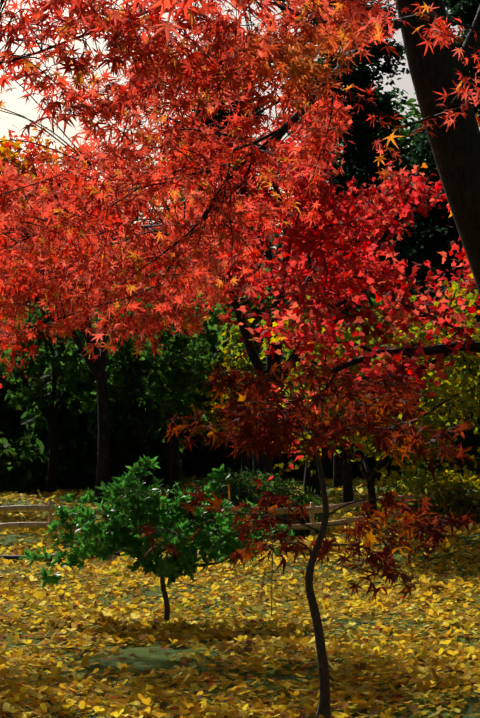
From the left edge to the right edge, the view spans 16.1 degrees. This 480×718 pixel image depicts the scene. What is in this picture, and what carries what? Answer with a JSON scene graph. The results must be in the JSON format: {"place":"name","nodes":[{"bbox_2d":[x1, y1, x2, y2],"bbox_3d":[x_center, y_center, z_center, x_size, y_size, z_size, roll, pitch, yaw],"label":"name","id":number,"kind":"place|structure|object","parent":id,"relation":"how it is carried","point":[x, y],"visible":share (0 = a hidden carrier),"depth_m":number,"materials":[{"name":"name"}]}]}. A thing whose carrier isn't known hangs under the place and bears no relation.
{"place":"outdoors","nodes":[
{"label":"outdoors","id":0,"kind":"place"},
{"bbox_2d":[0,437,67,493],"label":"hedge","id":1,"kind":"object","parent":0,"point":[27,455],"depth_m":38.04,"materials":[{"name":"green plant"}]},
{"bbox_2d":[0,125,122,277],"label":"maple","id":2,"kind":"object","parent":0,"point":[13,159],"depth_m":31.76,"materials":[{"name":"orange plant"}]},
{"bbox_2d":[15,323,185,490],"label":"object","id":3,"kind":"object","parent":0,"point":[78,451],"depth_m":39.53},
{"bbox_2d":[0,113,217,394],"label":"maple","id":4,"kind":"object","parent":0,"point":[164,162],"depth_m":41.90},
{"bbox_2d":[107,180,281,344],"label":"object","id":5,"kind":"object","parent":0,"point":[230,249],"depth_m":58.72,"materials":[{"name":"red plant"}]},
{"bbox_2d":[174,17,281,254],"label":"tree","id":6,"kind":"object","parent":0,"point":[216,116],"depth_m":63.48,"materials":[{"name":"red plant"}]},
{"bbox_2d":[0,479,479,717],"bbox_3d":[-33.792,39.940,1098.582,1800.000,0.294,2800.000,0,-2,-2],"label":"ground","id":7,"kind":"structure","parent":0,"point":[157,659],"depth_m":12.52,"materials":[{"name":"plant"}]},
{"bbox_2d":[0,298,67,446],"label":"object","id":8,"kind":"object","parent":7,"relation":"on","point":[6,429],"depth_m":44.82,"materials":[{"name":"plant"}]},
{"bbox_2d":[0,545,163,562],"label":"lawn edging log","id":9,"kind":"object","parent":7,"relation":"on","point":[11,557],"visible":0.1,"depth_m":19.84,"materials":[{"name":"brown wood"}]},
{"bbox_2d":[0,293,179,493],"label":"green tree","id":10,"kind":"object","parent":7,"relation":"on","point":[43,342],"depth_m":36.70,"materials":[{"name":"green plant"}]},
{"bbox_2d":[0,117,196,502],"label":"maple","id":11,"kind":"object","parent":7,"relation":"on","point":[97,368],"depth_m":31.69,"materials":[{"name":"red plant"}]},
{"bbox_2d":[56,292,216,489],"bbox_3d":[-2.137,0.625,35.599,3.284,4.678,3.369,0,-2,-2],"label":"tree","id":12,"kind":"object","parent":7,"relation":"on","point":[84,376],"depth_m":35.29,"materials":[{"name":"plant"}]},
{"bbox_2d":[67,265,235,498],"bbox_3d":[-1.698,0.314,33.340,3.281,5.268,4.674,0,-2,-2],"label":"green tree","id":13,"kind":"object","parent":7,"relation":"on","point":[183,383],"depth_m":33.25,"materials":[{"name":"green plant"}]},
{"bbox_2d":[18,454,296,622],"bbox_3d":[-0.580,1.499,13.899,2.042,1.435,1.764,2,-3,-38],"label":"shrub","id":14,"kind":"object","parent":7,"relation":"on","point":[227,548],"depth_m":13.59,"materials":[{"name":"green plant"}]},
{"bbox_2d":[135,299,210,478],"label":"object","id":15,"kind":"object","parent":7,"relation":"on","point":[180,414],"depth_m":46.04,"materials":[{"name":"green plant"}]},
{"bbox_2d":[0,494,474,539],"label":"bamboo fence","id":16,"kind":"object","parent":7,"relation":"on","point":[49,508],"visible":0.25,"depth_m":22.94,"materials":[{"name":"brown wood"}]},
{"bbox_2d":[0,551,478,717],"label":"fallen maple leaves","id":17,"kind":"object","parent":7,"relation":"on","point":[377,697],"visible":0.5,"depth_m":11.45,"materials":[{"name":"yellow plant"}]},
{"bbox_2d":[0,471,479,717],"bbox_3d":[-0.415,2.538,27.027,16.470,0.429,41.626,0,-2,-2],"label":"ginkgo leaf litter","id":18,"kind":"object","parent":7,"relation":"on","point":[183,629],"visible":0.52,"depth_m":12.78,"materials":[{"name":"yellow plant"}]},
{"bbox_2d":[0,0,479,362],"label":"maple trunk and limbs","id":19,"kind":"object","parent":7,"relation":"on","point":[456,153],"visible":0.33,"depth_m":12.45,"materials":[{"name":"brown plant"}]},
{"bbox_2d":[0,0,479,378],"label":"maple leaves","id":20,"kind":"object","parent":19,"relation":"attached to","point":[118,22],"visible":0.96,"depth_m":9.90,"materials":[{"name":"red plant"}]},
{"bbox_2d":[172,268,320,486],"bbox_3d":[0.170,0.638,37.955,3.990,4.887,5.797,-1,-2,22],"label":"tree","id":21,"kind":"object","parent":7,"relation":"on","point":[213,337],"depth_m":37.14,"materials":[{"name":"plant"}]},
{"bbox_2d":[161,466,334,539],"bbox_3d":[0.021,2.095,24.268,2.693,1.121,2.127,0,-2,-2],"label":"clipped bush","id":22,"kind":"object","parent":7,"relation":"on","point":[238,483],"depth_m":23.97,"materials":[{"name":"green plant"}]},
{"bbox_2d":[177,312,360,480],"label":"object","id":23,"kind":"object","parent":7,"relation":"on","point":[198,467],"depth_m":45.18,"materials":[{"name":"plant"}]},
{"bbox_2d":[271,540,272,616],"bbox_3d":[0.267,1.866,14.087,0.022,0.730,0.012,0,-2,-2],"label":"stake","id":24,"kind":"object","parent":7,"relation":"on","point":[271,582],"visible":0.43,"depth_m":14.09,"materials":[{"name":"brown wood"}]},
{"bbox_2d":[105,78,455,481],"bbox_3d":[0.532,-0.942,25.957,5.374,7.264,5.630,0,-2,-2],"label":"maple","id":25,"kind":"object","parent":7,"relation":"on","point":[339,232],"depth_m":25.90,"materials":[{"name":"red plant"}]},
{"bbox_2d":[138,354,478,717],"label":"young maple","id":26,"kind":"object","parent":7,"relation":"on","point":[387,404],"depth_m":9.11,"materials":[{"name":"red plant"}]},
{"bbox_2d":[181,308,463,502],"bbox_3d":[1.414,0.993,30.982,5.001,3.660,5.366,0,-2,-2],"label":"yellow tree","id":27,"kind":"object","parent":7,"relation":"on","point":[241,362],"depth_m":31.50,"materials":[{"name":"plant"}]},
{"bbox_2d":[266,297,408,487],"bbox_3d":[2.126,0.744,39.391,4.012,4.793,4.770,0,-2,-2],"label":"tree","id":28,"kind":"object","parent":7,"relation":"on","point":[338,473],"depth_m":39.78,"materials":[{"name":"plant"}]},
{"bbox_2d":[201,153,479,496],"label":"maple","id":29,"kind":"object","parent":7,"relation":"on","point":[387,248],"depth_m":35.39,"materials":[{"name":"red plant"}]},
{"bbox_2d":[267,89,446,307],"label":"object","id":30,"kind":"object","parent":7,"relation":"on","point":[414,112],"depth_m":61.57,"materials":[{"name":"plant"}]},
{"bbox_2d":[248,291,479,538],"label":"yellow tree","id":31,"kind":"object","parent":7,"relation":"on","point":[469,401],"depth_m":21.05,"materials":[{"name":"plant"}]},
{"bbox_2d":[335,273,445,479],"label":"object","id":32,"kind":"object","parent":7,"relation":"on","point":[373,296],"depth_m":45.99,"materials":[{"name":"plant"}]},
{"bbox_2d":[377,468,479,527],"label":"clipped bush","id":33,"kind":"object","parent":7,"relation":"on","point":[462,482],"depth_m":23.34,"materials":[{"name":"plant"}]},
{"bbox_2d":[400,326,479,490],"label":"tree","id":34,"kind":"object","parent":7,"relation":"on","point":[471,439],"depth_m":36.91,"materials":[{"name":"plant"}]},
{"bbox_2d":[425,275,479,461],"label":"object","id":35,"kind":"object","parent":7,"relation":"on","point":[477,317],"depth_m":46.47,"materials":[{"name":"plant"}]},
{"bbox_2d":[0,0,479,278],"label":"sky","id":36,"kind":"structure","parent":0,"point":[13,104],"materials":[{"name":"white"}]},
{"bbox_2d":[4,569,477,712],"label":"fallen twigs","id":37,"kind":"object","parent":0,"point":[267,599],"visible":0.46,"depth_m":13.46,"materials":[{"name":"brown wood"}]},
{"bbox_2d":[245,0,447,323],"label":"tree","id":38,"kind":"object","parent":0,"point":[363,142],"depth_m":51.38,"materials":[{"name":"plant"}]},
{"bbox_2d":[222,225,479,479],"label":"maple","id":39,"kind":"object","parent":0,"point":[294,341],"depth_m":20.72,"materials":[{"name":"red plant"}]},
{"bbox_2d":[380,274,479,426],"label":"yellow tree","id":40,"kind":"object","parent":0,"point":[459,361],"depth_m":26.04,"materials":[{"name":"yellow plant"}]},
{"bbox_2d":[397,0,479,307],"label":"tree","id":41,"kind":"object","parent":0,"point":[468,10],"depth_m":57.37,"materials":[{"name":"plant"}]},
{"bbox_2d":[421,112,479,261],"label":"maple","id":42,"kind":"object","parent":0,"point":[424,165],"visible":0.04,"depth_m":28.16,"materials":[{"name":"plant"}]}
]}

